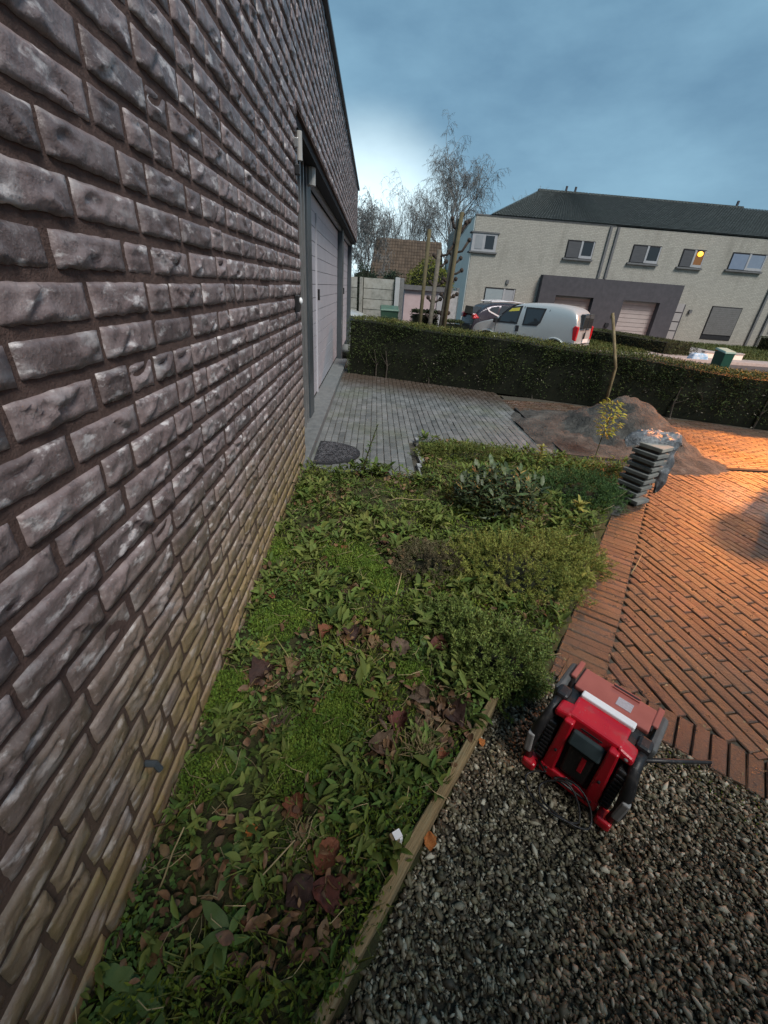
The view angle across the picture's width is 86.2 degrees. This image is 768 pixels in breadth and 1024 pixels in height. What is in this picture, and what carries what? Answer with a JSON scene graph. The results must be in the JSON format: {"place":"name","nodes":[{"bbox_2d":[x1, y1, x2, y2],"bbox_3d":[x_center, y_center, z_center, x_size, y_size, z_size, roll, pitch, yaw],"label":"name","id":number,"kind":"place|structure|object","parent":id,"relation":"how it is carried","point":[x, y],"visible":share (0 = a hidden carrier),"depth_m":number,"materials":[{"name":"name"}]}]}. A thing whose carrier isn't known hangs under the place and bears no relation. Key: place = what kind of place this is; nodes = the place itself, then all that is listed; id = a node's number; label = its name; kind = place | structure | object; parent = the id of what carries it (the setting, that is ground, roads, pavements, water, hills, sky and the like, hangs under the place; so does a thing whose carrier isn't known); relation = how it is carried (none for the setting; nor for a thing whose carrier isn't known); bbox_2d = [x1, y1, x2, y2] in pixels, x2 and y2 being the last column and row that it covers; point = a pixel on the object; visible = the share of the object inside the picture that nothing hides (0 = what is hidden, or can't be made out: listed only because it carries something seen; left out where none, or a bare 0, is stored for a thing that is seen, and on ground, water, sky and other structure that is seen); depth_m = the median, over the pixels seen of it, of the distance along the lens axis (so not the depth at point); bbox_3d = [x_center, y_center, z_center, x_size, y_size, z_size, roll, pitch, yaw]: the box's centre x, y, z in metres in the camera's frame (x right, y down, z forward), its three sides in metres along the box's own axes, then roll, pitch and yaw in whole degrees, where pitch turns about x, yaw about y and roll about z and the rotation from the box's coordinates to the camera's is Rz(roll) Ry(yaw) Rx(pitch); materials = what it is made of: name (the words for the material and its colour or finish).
{"place":"outdoors","nodes":[
{"label":"outdoors","id":0,"kind":"place"},
{"bbox_2d":[91,442,623,1023],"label":"planting bed","id":1,"kind":"object","parent":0,"point":[247,800],"visible":0.21,"depth_m":1.24,"materials":[{"name":"plant"}]},
{"bbox_2d":[89,947,185,1023],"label":"weed rosette","id":2,"kind":"object","parent":1,"relation":"on","point":[114,975],"visible":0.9,"depth_m":0.85,"materials":[{"name":"green plant"}]},
{"bbox_2d":[193,899,249,985],"bbox_3d":[-0.364,0.974,0.930,0.122,0.082,0.158,-1,29,-10],"label":"weed rosette","id":3,"kind":"object","parent":1,"relation":"on","point":[215,911],"visible":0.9,"depth_m":0.93,"materials":[{"name":"green plant"}]},
{"bbox_2d":[212,831,258,893],"bbox_3d":[-0.389,0.903,1.068,0.114,0.039,0.143,-13,33,-28],"label":"weed rosette","id":4,"kind":"object","parent":1,"relation":"on","point":[227,847],"visible":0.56,"depth_m":1.05,"materials":[{"name":"green plant"}]},
{"bbox_2d":[209,746,261,783],"bbox_3d":[-0.458,0.789,1.257,0.132,0.055,0.137,-23,39,-40],"label":"weed rosette","id":5,"kind":"object","parent":1,"relation":"on","point":[232,755],"visible":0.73,"depth_m":1.28,"materials":[{"name":"green plant"}]},
{"bbox_2d":[244,635,270,656],"bbox_3d":[-0.516,0.554,1.685,0.115,0.042,0.124,-5,30,-16],"label":"weed rosette","id":6,"kind":"object","parent":1,"relation":"on","point":[262,643],"visible":0.55,"depth_m":1.69,"materials":[{"name":"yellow plant"}]},
{"bbox_2d":[249,655,276,683],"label":"dead leaf","id":7,"kind":"object","parent":1,"relation":"on","point":[259,667],"visible":1,"depth_m":1.55,"materials":[{"name":"plant"}]},
{"bbox_2d":[260,702,300,739],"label":"dry tuft","id":8,"kind":"object","parent":1,"relation":"on","point":[283,720],"visible":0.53,"depth_m":1.40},
{"bbox_2d":[282,791,303,818],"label":"dead leaf","id":9,"kind":"object","parent":1,"relation":"on","point":[287,806],"visible":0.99,"depth_m":1.17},
{"bbox_2d":[284,655,302,674],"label":"dead leaf","id":10,"kind":"object","parent":1,"relation":"on","point":[290,663],"visible":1,"depth_m":1.60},
{"bbox_2d":[273,810,326,862],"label":"dry tuft","id":11,"kind":"object","parent":1,"relation":"on","point":[298,839],"visible":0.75,"depth_m":1.10,"materials":[{"name":"plant"}]},
{"bbox_2d":[286,868,317,910],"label":"dead leaf","id":12,"kind":"object","parent":1,"relation":"on","point":[306,884],"visible":1,"depth_m":1.01,"materials":[{"name":"plant"}]},
{"bbox_2d":[176,535,433,806],"bbox_3d":[-0.223,0.502,1.802,0.835,0.061,1.432,3,29,-3],"label":"moss","id":13,"kind":"object","parent":1,"relation":"on","point":[329,705],"visible":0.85,"depth_m":1.45,"materials":[{"name":"plant"}]},
{"bbox_2d":[312,830,340,874],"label":"dead leaf","id":14,"kind":"object","parent":1,"relation":"on","point":[333,843],"visible":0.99,"depth_m":1.07,"materials":[{"name":"plant"}]},
{"bbox_2d":[312,875,341,916],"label":"dead leaf","id":15,"kind":"object","parent":1,"relation":"on","point":[332,894],"visible":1,"depth_m":1.01,"materials":[{"name":"plant"}]},
{"bbox_2d":[75,437,622,1023],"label":"leaf litter","id":16,"kind":"object","parent":1,"relation":"on","point":[259,921],"visible":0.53,"depth_m":1.06,"materials":[{"name":"plant"}]},
{"bbox_2d":[74,440,627,1023],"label":"ground cover","id":17,"kind":"object","parent":1,"relation":"on","point":[128,930],"visible":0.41,"depth_m":1.25,"materials":[{"name":"green plant"}]},
{"bbox_2d":[77,429,627,1023],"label":"leafy weeds","id":18,"kind":"object","parent":1,"relation":"on","point":[363,671],"visible":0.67,"depth_m":1.53,"materials":[{"name":"green plant"}]},
{"bbox_2d":[87,438,626,1023],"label":"moss","id":19,"kind":"object","parent":1,"relation":"on","point":[281,928],"visible":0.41,"depth_m":1.24,"materials":[{"name":"green plant"}]},
{"bbox_2d":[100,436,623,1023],"bbox_3d":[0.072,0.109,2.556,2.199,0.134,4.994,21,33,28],"label":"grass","id":20,"kind":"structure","parent":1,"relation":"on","point":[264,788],"depth_m":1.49,"materials":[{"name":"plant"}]},
{"bbox_2d":[356,425,377,478],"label":"tall weed","id":21,"kind":"object","parent":1,"relation":"on","point":[366,460],"visible":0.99,"depth_m":3.19,"materials":[{"name":"green plant"}]},
{"bbox_2d":[365,729,395,755],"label":"dead leaf","id":22,"kind":"object","parent":1,"relation":"on","point":[379,736],"visible":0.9,"depth_m":1.34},
{"bbox_2d":[388,828,402,852],"bbox_3d":[0.030,0.885,1.104,0.030,0.060,0.026,-12,33,-27],"label":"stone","id":23,"kind":"object","parent":1,"relation":"on","point":[397,835],"visible":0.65,"depth_m":1.09,"materials":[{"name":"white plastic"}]},
{"bbox_2d":[387,703,407,732],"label":"dead leaf","id":24,"kind":"object","parent":1,"relation":"on","point":[401,716],"visible":1,"depth_m":1.41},
{"bbox_2d":[391,636,410,658],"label":"dead leaf","id":25,"kind":"object","parent":1,"relation":"on","point":[403,643],"visible":0.85,"depth_m":1.72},
{"bbox_2d":[310,685,502,1023],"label":"timber edging","id":26,"kind":"object","parent":1,"relation":"on","point":[425,822],"visible":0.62,"depth_m":1.08,"materials":[{"name":"wood"}]},
{"bbox_2d":[409,682,429,702],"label":"dead leaf","id":27,"kind":"object","parent":1,"relation":"on","point":[422,695],"visible":0.94,"depth_m":1.52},
{"bbox_2d":[394,713,450,775],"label":"dry tuft","id":28,"kind":"object","parent":1,"relation":"on","point":[416,739],"visible":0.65,"depth_m":1.33,"materials":[{"name":"plant"}]},
{"bbox_2d":[389,535,471,591],"bbox_3d":[0.254,0.279,2.272,0.507,0.253,0.451,3,29,-3],"label":"heather shrub","id":29,"kind":"object","parent":1,"relation":"on","point":[427,560],"visible":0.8,"depth_m":2.23,"materials":[{"name":"plant"}]},
{"bbox_2d":[415,592,483,644],"bbox_3d":[0.319,0.494,1.868,0.381,0.257,0.330,3,29,-3],"label":"juniper shrub","id":30,"kind":"object","parent":1,"relation":"on","point":[439,603],"visible":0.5,"depth_m":1.84,"materials":[{"name":"plant"}]},
{"bbox_2d":[444,696,465,726],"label":"dead leaf","id":31,"kind":"object","parent":1,"relation":"on","point":[457,715],"visible":0.81,"depth_m":1.45,"materials":[{"name":"plant"}]},
{"bbox_2d":[408,438,516,465],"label":"shrub","id":32,"kind":"object","parent":1,"relation":"on","point":[468,447],"visible":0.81,"depth_m":3.79,"materials":[{"name":"green plant"}]},
{"bbox_2d":[427,606,555,723],"bbox_3d":[0.457,0.599,1.683,0.565,0.390,0.492,3,29,-3],"label":"juniper shrub","id":33,"kind":"object","parent":1,"relation":"on","point":[490,653],"visible":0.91,"depth_m":1.62,"materials":[{"name":"plant"}]},
{"bbox_2d":[445,454,550,528],"bbox_3d":[0.778,-0.159,2.830,0.696,0.386,0.608,3,29,-3],"label":"rhododendron","id":34,"kind":"object","parent":1,"relation":"on","point":[484,488],"visible":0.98,"depth_m":2.77,"materials":[{"name":"green plant"}]},
{"bbox_2d":[437,526,600,616],"bbox_3d":[0.714,0.299,2.225,0.873,0.446,0.689,3,29,-3],"label":"heather shrub","id":35,"kind":"object","parent":1,"relation":"on","point":[524,573],"visible":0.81,"depth_m":2.14,"materials":[{"name":"plant"}]},
{"bbox_2d":[519,525,619,590],"bbox_3d":[1.059,0.255,2.406,0.586,0.353,0.528,3,29,-3],"label":"heather shrub","id":36,"kind":"object","parent":1,"relation":"on","point":[600,566],"visible":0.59,"depth_m":2.35,"materials":[{"name":"plant"}]},
{"bbox_2d":[521,464,633,513],"bbox_3d":[1.509,-0.198,3.271,1.010,0.364,0.733,3,29,-3],"label":"shrub","id":37,"kind":"object","parent":1,"relation":"on","point":[583,488],"visible":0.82,"depth_m":3.17,"materials":[{"name":"plant"}]},
{"bbox_2d":[569,494,589,514],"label":"variegated plant","id":38,"kind":"object","parent":1,"relation":"on","point":[580,504],"visible":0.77,"depth_m":2.88,"materials":[{"name":"yellow plant"}]},
{"bbox_2d":[310,369,559,477],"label":"paved drive","id":39,"kind":"structure","parent":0,"point":[401,414],"depth_m":5.03,"materials":[{"name":"brick"}]},
{"bbox_2d":[313,441,359,464],"bbox_3d":[-0.421,-0.552,3.799,0.400,0.027,0.580,3,29,-3],"label":"door mat","id":40,"kind":"object","parent":39,"relation":"on","point":[328,452],"depth_m":3.76,"materials":[{"name":"rubber"}]},
{"bbox_2d":[314,363,605,920],"bbox_3d":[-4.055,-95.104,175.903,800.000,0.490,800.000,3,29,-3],"label":"ground","id":41,"kind":"structure","parent":0,"point":[499,394],"depth_m":6.66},
{"bbox_2d":[0,0,359,1023],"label":"brick garage","id":42,"kind":"structure","parent":41,"relation":"on","point":[178,206],"depth_m":0.93,"materials":[{"name":"brick"}]},
{"bbox_2d":[311,186,340,394],"bbox_3d":[-0.850,-3.070,5.983,0.120,2.205,4.050,3,29,-3],"label":"garage door","id":43,"kind":"structure","parent":42,"relation":"in","point":[324,234],"depth_m":5.68,"materials":[{"name":"white paint"}]},
{"bbox_2d":[342,233,350,345],"bbox_3d":[-0.913,-4.858,9.227,0.120,2.205,2.600,3,29,-3],"label":"garage door","id":44,"kind":"structure","parent":42,"relation":"in","point":[346,239],"depth_m":9.68,"materials":[{"name":"white paint"}]},
{"bbox_2d":[351,262,377,312],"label":"conifer shrub","id":45,"kind":"object","parent":41,"relation":"on","point":[365,273],"visible":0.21,"depth_m":16.70,"materials":[{"name":"plant"}]},
{"bbox_2d":[352,188,396,278],"bbox_3d":[-1.094,-15.492,24.904,3.627,6.802,3.428,3,29,-3],"label":"bare tree","id":46,"kind":"object","parent":41,"relation":"on","point":[365,231],"visible":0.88,"depth_m":24.50,"materials":[{"name":"plant"}]},
{"bbox_2d":[351,276,404,320],"bbox_3d":[-1.172,-6.542,13.487,3.515,2.240,0.275,3,29,-3],"label":"concrete fence","id":47,"kind":"object","parent":41,"relation":"on","point":[377,292],"visible":0.34,"depth_m":13.22,"materials":[{"name":"concrete"}]},
{"bbox_2d":[352,189,423,261],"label":"bare tree","id":48,"kind":"object","parent":41,"relation":"on","point":[386,225],"visible":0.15,"depth_m":46.15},
{"bbox_2d":[374,269,402,309],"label":"conifer shrub","id":49,"kind":"object","parent":41,"relation":"on","point":[391,276],"visible":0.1,"depth_m":16.35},
{"bbox_2d":[380,305,398,321],"bbox_3d":[0.140,-5.899,12.882,0.587,1.047,0.705,3,29,-3],"label":"wheelie bin","id":50,"kind":"object","parent":41,"relation":"on","point":[388,311],"visible":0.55,"depth_m":12.46,"materials":[{"name":"plastic"}]},
{"bbox_2d":[371,237,442,281],"bbox_3d":[1.594,-19.474,34.091,5.700,5.309,8.553,3,29,-3],"label":"bungalow","id":51,"kind":"object","parent":41,"relation":"on","point":[407,256],"visible":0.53,"depth_m":31.85,"materials":[{"name":"brick"}]},
{"bbox_2d":[380,176,439,241],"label":"bare tree","id":52,"kind":"object","parent":41,"relation":"on","point":[398,227],"visible":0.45,"depth_m":42.12,"materials":[{"name":"plant"}]},
{"bbox_2d":[418,229,431,326],"bbox_3d":[1.026,-5.647,11.046,0.116,3.271,0.096,3,29,-3],"label":"tree stake","id":53,"kind":"object","parent":41,"relation":"on","point":[424,274],"visible":0.65,"depth_m":10.71,"materials":[{"name":"wood"}]},
{"bbox_2d":[404,255,454,289],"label":"yellow shrub","id":54,"kind":"object","parent":41,"relation":"on","point":[416,277],"visible":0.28,"depth_m":17.88,"materials":[{"name":"plant"}]},
{"bbox_2d":[380,109,510,268],"bbox_3d":[5.865,-26.770,37.968,12.590,14.882,8.957,-22,38,-39],"label":"bare tree","id":55,"kind":"object","parent":41,"relation":"on","point":[452,181],"visible":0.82,"depth_m":36.26,"materials":[{"name":"brown wood"}]},
{"bbox_2d":[442,212,463,330],"bbox_3d":[1.737,-5.787,10.982,0.237,3.674,0.097,3,29,-3],"label":"tree stake","id":56,"kind":"object","parent":41,"relation":"on","point":[461,216],"visible":0.65,"depth_m":10.64,"materials":[{"name":"wood"}]},
{"bbox_2d":[461,300,524,332],"bbox_3d":[5.761,-8.624,18.602,4.330,1.683,1.879,-1,29,-9],"label":"parked car","id":57,"kind":"object","parent":41,"relation":"on","point":[472,316],"visible":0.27,"depth_m":17.59,"materials":[{"name":"paint"}]},
{"bbox_2d":[345,313,767,429],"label":"clipped hedge","id":58,"kind":"object","parent":41,"relation":"on","point":[496,362],"visible":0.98,"depth_m":6.24,"materials":[{"name":"green plant"}]},
{"bbox_2d":[644,356,767,366],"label":"kerb","id":59,"kind":"structure","parent":41,"relation":"on","point":[738,363],"depth_m":17.00,"materials":[{"name":"concrete"}]},
{"bbox_2d":[444,186,615,324],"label":"terraced house","id":60,"kind":"structure","parent":0,"point":[540,245],"depth_m":24.12,"materials":[{"name":"paint"}]},
{"bbox_2d":[467,231,499,253],"bbox_3d":[5.753,-15.580,23.747,1.620,1.030,0.670,3,29,-3],"label":"corner window","id":61,"kind":"structure","parent":60,"relation":"in","point":[481,241],"depth_m":23.51,"materials":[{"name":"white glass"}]},
{"bbox_2d":[483,287,515,301],"bbox_3d":[6.949,-12.970,24.894,2.010,1.120,0.160,3,29,-3],"label":"window","id":62,"kind":"structure","parent":60,"relation":"in","point":[491,293],"depth_m":24.79,"materials":[{"name":"glass"}]},
{"bbox_2d":[554,295,590,309],"bbox_3d":[11.370,-12.164,25.425,2.300,2.120,0.060,3,29,-3],"label":"garage door","id":63,"kind":"structure","parent":60,"relation":"in","point":[560,299],"depth_m":25.01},
{"bbox_2d":[562,240,595,261],"bbox_3d":[11.329,-15.159,23.773,1.770,0.980,0.160,3,29,-3],"label":"window","id":64,"kind":"structure","parent":60,"relation":"in","point":[578,250],"depth_m":23.78,"materials":[{"name":"grey glass"}]},
{"bbox_2d":[328,0,767,276],"label":"sky","id":65,"kind":"structure","parent":0,"point":[657,99],"materials":[{"name":"blue"}]},
{"bbox_2d":[333,353,767,375],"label":"street","id":66,"kind":"structure","parent":0,"point":[345,356],"depth_m":16.25,"materials":[{"name":"asphalt"}]},
{"bbox_2d":[342,309,367,352],"bbox_3d":[-1.886,-5.297,12.118,4.000,1.376,1.799,1,29,-5],"label":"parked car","id":67,"kind":"object","parent":66,"relation":"on","point":[345,347],"visible":0.02,"depth_m":11.56,"materials":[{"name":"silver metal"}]},
{"bbox_2d":[409,308,438,328],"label":"clipped shrub","id":68,"kind":"object","parent":66,"relation":"on","point":[414,317],"visible":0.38,"depth_m":11.49,"materials":[{"name":"green plant"}]},
{"bbox_2d":[401,284,457,324],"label":"pink shed","id":69,"kind":"structure","parent":66,"relation":"on","point":[411,296],"depth_m":13.91,"materials":[{"name":"paint"}]},
{"bbox_2d":[425,241,455,324],"bbox_3d":[1.445,-5.606,11.211,0.622,3.056,0.197,3,29,-3],"label":"pollard tree","id":70,"kind":"object","parent":66,"relation":"on","point":[432,301],"visible":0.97,"depth_m":10.91,"materials":[{"name":"grey plant"}]},
{"bbox_2d":[437,213,470,325],"bbox_3d":[1.821,-5.862,11.086,0.648,3.678,0.186,3,29,-3],"label":"pollard tree","id":71,"kind":"object","parent":66,"relation":"on","point":[446,281],"visible":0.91,"depth_m":10.78,"materials":[{"name":"brown plant"}]},
{"bbox_2d":[446,318,464,330],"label":"clipped shrub","id":72,"kind":"object","parent":66,"relation":"on","point":[454,321],"visible":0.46,"depth_m":11.60,"materials":[{"name":"green plant"}]},
{"bbox_2d":[472,303,594,347],"bbox_3d":[5.384,-6.746,15.075,4.030,1.740,1.998,26,35,33],"label":"parked van","id":73,"kind":"object","parent":66,"relation":"on","point":[562,322],"visible":0.65,"depth_m":14.03,"materials":[{"name":"silver metal"}]},
{"bbox_2d":[710,347,735,368],"bbox_3d":[9.889,-4.312,12.109,0.364,0.974,0.437,0,29,-8],"label":"wheelie bin","id":74,"kind":"object","parent":66,"relation":"on","point":[723,357],"visible":0.57,"depth_m":11.89,"materials":[{"name":"plastic"}]},
{"bbox_2d":[336,679,767,1023],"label":"gravel","id":75,"kind":"structure","parent":0,"point":[603,897],"depth_m":1.07,"materials":[{"name":"gravel"}]},
{"bbox_2d":[424,831,436,850],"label":"dead leaf","id":76,"kind":"object","parent":75,"relation":"on","point":[430,837],"visible":0.98,"depth_m":1.16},
{"bbox_2d":[521,661,711,831],"bbox_3d":[0.676,0.763,1.250,0.433,0.308,0.358,28,37,36],"label":"jobsite radio","id":77,"kind":"object","parent":75,"relation":"on","point":[600,741],"visible":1,"depth_m":1.23,"materials":[{"name":"red plastic"}]},
{"bbox_2d":[650,748,767,834],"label":"edge moss","id":78,"kind":"object","parent":75,"relation":"on","point":[716,793],"visible":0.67,"depth_m":1.35,"materials":[{"name":"green plant"}]},
{"bbox_2d":[589,339,649,352],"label":"verge grass","id":79,"kind":"structure","parent":0,"point":[592,342],"depth_m":19.77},
{"bbox_2d":[500,396,767,799],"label":"brick driveway","id":80,"kind":"structure","parent":0,"point":[720,692],"depth_m":2.17,"materials":[{"name":"brick"}]},
{"bbox_2d":[604,313,616,402],"bbox_3d":[3.163,-2.091,5.789,0.339,1.288,0.053,3,29,-3],"label":"wooden stake","id":81,"kind":"object","parent":80,"relation":"on","point":[614,355],"visible":0.78,"depth_m":5.74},
{"bbox_2d":[595,398,627,454],"bbox_3d":[2.177,-0.796,4.015,0.315,0.598,0.319,3,29,-3],"label":"sapling","id":82,"kind":"object","parent":80,"relation":"on","point":[607,421],"visible":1,"depth_m":3.96,"materials":[{"name":"yellow plant"}]},
{"bbox_2d":[502,395,729,475],"bbox_3d":[3.114,-1.215,5.064,2.925,0.480,2.835,3,29,-3],"label":"sand pile","id":83,"kind":"object","parent":80,"relation":"on","point":[572,431],"visible":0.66,"depth_m":4.53,"materials":[{"name":"sand"}]},
{"bbox_2d":[614,493,649,505],"bbox_3d":[1.990,-0.111,3.307,0.155,0.052,0.205,-11,32,-25],"label":"concrete slab","id":84,"kind":"object","parent":80,"relation":"on","point":[639,500],"depth_m":3.24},
{"bbox_2d":[612,483,646,498],"bbox_3d":[1.976,-0.175,3.310,0.155,0.052,0.205,-14,33,-29],"label":"concrete slab","id":85,"kind":"object","parent":84,"relation":"on","point":[630,492],"depth_m":3.24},
{"bbox_2d":[617,477,651,492],"bbox_3d":[1.997,-0.217,3.280,0.155,0.052,0.205,-13,33,-29],"label":"concrete slab","id":86,"kind":"object","parent":85,"relation":"on","point":[631,486],"depth_m":3.22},
{"bbox_2d":[619,471,655,486],"bbox_3d":[2.008,-0.265,3.258,0.155,0.052,0.205,-11,32,-26],"label":"concrete slab","id":87,"kind":"object","parent":86,"relation":"on","point":[633,480],"depth_m":3.20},
{"bbox_2d":[622,465,658,480],"bbox_3d":[2.017,-0.309,3.231,0.155,0.052,0.205,-14,33,-29],"label":"concrete slab","id":88,"kind":"object","parent":87,"relation":"on","point":[633,472],"depth_m":3.18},
{"bbox_2d":[627,459,662,473],"bbox_3d":[2.038,-0.358,3.212,0.155,0.052,0.205,-13,33,-28],"label":"concrete slab","id":89,"kind":"object","parent":88,"relation":"on","point":[639,467],"depth_m":3.16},
{"bbox_2d":[629,453,666,467],"bbox_3d":[2.041,-0.401,3.179,0.155,0.052,0.205,-11,32,-25],"label":"concrete slab","id":90,"kind":"object","parent":89,"relation":"on","point":[643,461],"depth_m":3.12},
{"bbox_2d":[632,446,669,460],"bbox_3d":[2.047,-0.448,3.156,0.155,0.052,0.205,-12,33,-27],"label":"concrete slab","id":91,"kind":"object","parent":90,"relation":"on","point":[648,455],"depth_m":3.10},
{"bbox_2d":[639,442,673,454],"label":"concrete slab","id":92,"kind":"object","parent":91,"relation":"on","point":[658,449],"depth_m":3.08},
{"bbox_2d":[624,428,681,493],"bbox_3d":[2.112,-0.421,3.300,0.473,0.486,0.265,3,29,-3],"label":"plastic sheet","id":93,"kind":"object","parent":92,"relation":"on","point":[653,436],"visible":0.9,"depth_m":3.18,"materials":[{"name":"plastic"}]},
{"bbox_2d":[726,467,767,472],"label":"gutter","id":94,"kind":"object","parent":80,"relation":"on","point":[749,470],"depth_m":4.14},
{"bbox_2d":[591,328,700,355],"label":"clipped shrub","id":95,"kind":"object","parent":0,"point":[657,344],"visible":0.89,"depth_m":19.49,"materials":[{"name":"green plant"}]},
{"bbox_2d":[588,193,767,345],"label":"terraced house","id":96,"kind":"structure","parent":0,"point":[661,278],"depth_m":24.70,"materials":[{"name":"paint"}]},
{"bbox_2d":[615,301,655,334],"bbox_3d":[15.516,-11.960,25.619,2.250,2.120,0.060,3,29,-3],"label":"garage door","id":97,"kind":"structure","parent":96,"relation":"in","point":[632,327],"depth_m":25.50,"materials":[{"name":"metal"}]},
{"bbox_2d":[626,244,661,265],"bbox_3d":[15.232,-14.988,23.944,1.850,0.990,0.160,3,29,-3],"label":"window","id":98,"kind":"structure","parent":96,"relation":"in","point":[646,255],"depth_m":23.94,"materials":[{"name":"grey glass"}]},
{"bbox_2d":[666,303,685,339],"bbox_3d":[18.196,-11.837,25.710,0.900,2.190,0.370,3,29,-3],"label":"front door","id":99,"kind":"structure","parent":96,"relation":"in","point":[678,314],"depth_m":25.70,"materials":[{"name":"white glass"}]},
{"bbox_2d":[675,249,706,269],"bbox_3d":[18.084,-14.835,24.084,1.550,1.000,0.160,3,29,-3],"label":"window","id":100,"kind":"structure","parent":96,"relation":"in","point":[690,260],"depth_m":24.10,"materials":[{"name":"grey"}]},
{"bbox_2d":[699,306,742,340],"bbox_3d":[21.224,-11.864,25.828,1.950,1.880,0.080,3,29,-3],"label":"window","id":101,"kind":"structure","parent":96,"relation":"in","point":[720,324],"depth_m":25.78,"materials":[{"name":"glass"}]},
{"bbox_2d":[724,252,767,273],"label":"window","id":102,"kind":"structure","parent":96,"relation":"in","point":[739,262],"depth_m":24.22,"materials":[{"name":"glass"}]},
{"bbox_2d":[594,350,767,363],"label":"pavement","id":103,"kind":"structure","parent":0,"point":[746,361],"depth_m":18.03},
{"bbox_2d":[682,341,767,360],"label":"lawn grass","id":104,"kind":"structure","parent":0,"point":[745,349],"depth_m":22.93,"materials":[{"name":"plant"}]},
{"bbox_2d":[682,344,767,360],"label":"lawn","id":105,"kind":"structure","parent":0,"point":[738,350],"depth_m":22.30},
{"bbox_2d":[753,336,767,349],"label":"clipped shrub","id":106,"kind":"object","parent":105,"relation":"on","point":[763,343],"visible":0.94,"depth_m":24.61,"materials":[{"name":"green plant"}]},
{"bbox_2d":[709,208,767,346],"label":"terraced house","id":107,"kind":"structure","parent":0,"point":[761,328],"depth_m":26.14,"materials":[{"name":"paint"}]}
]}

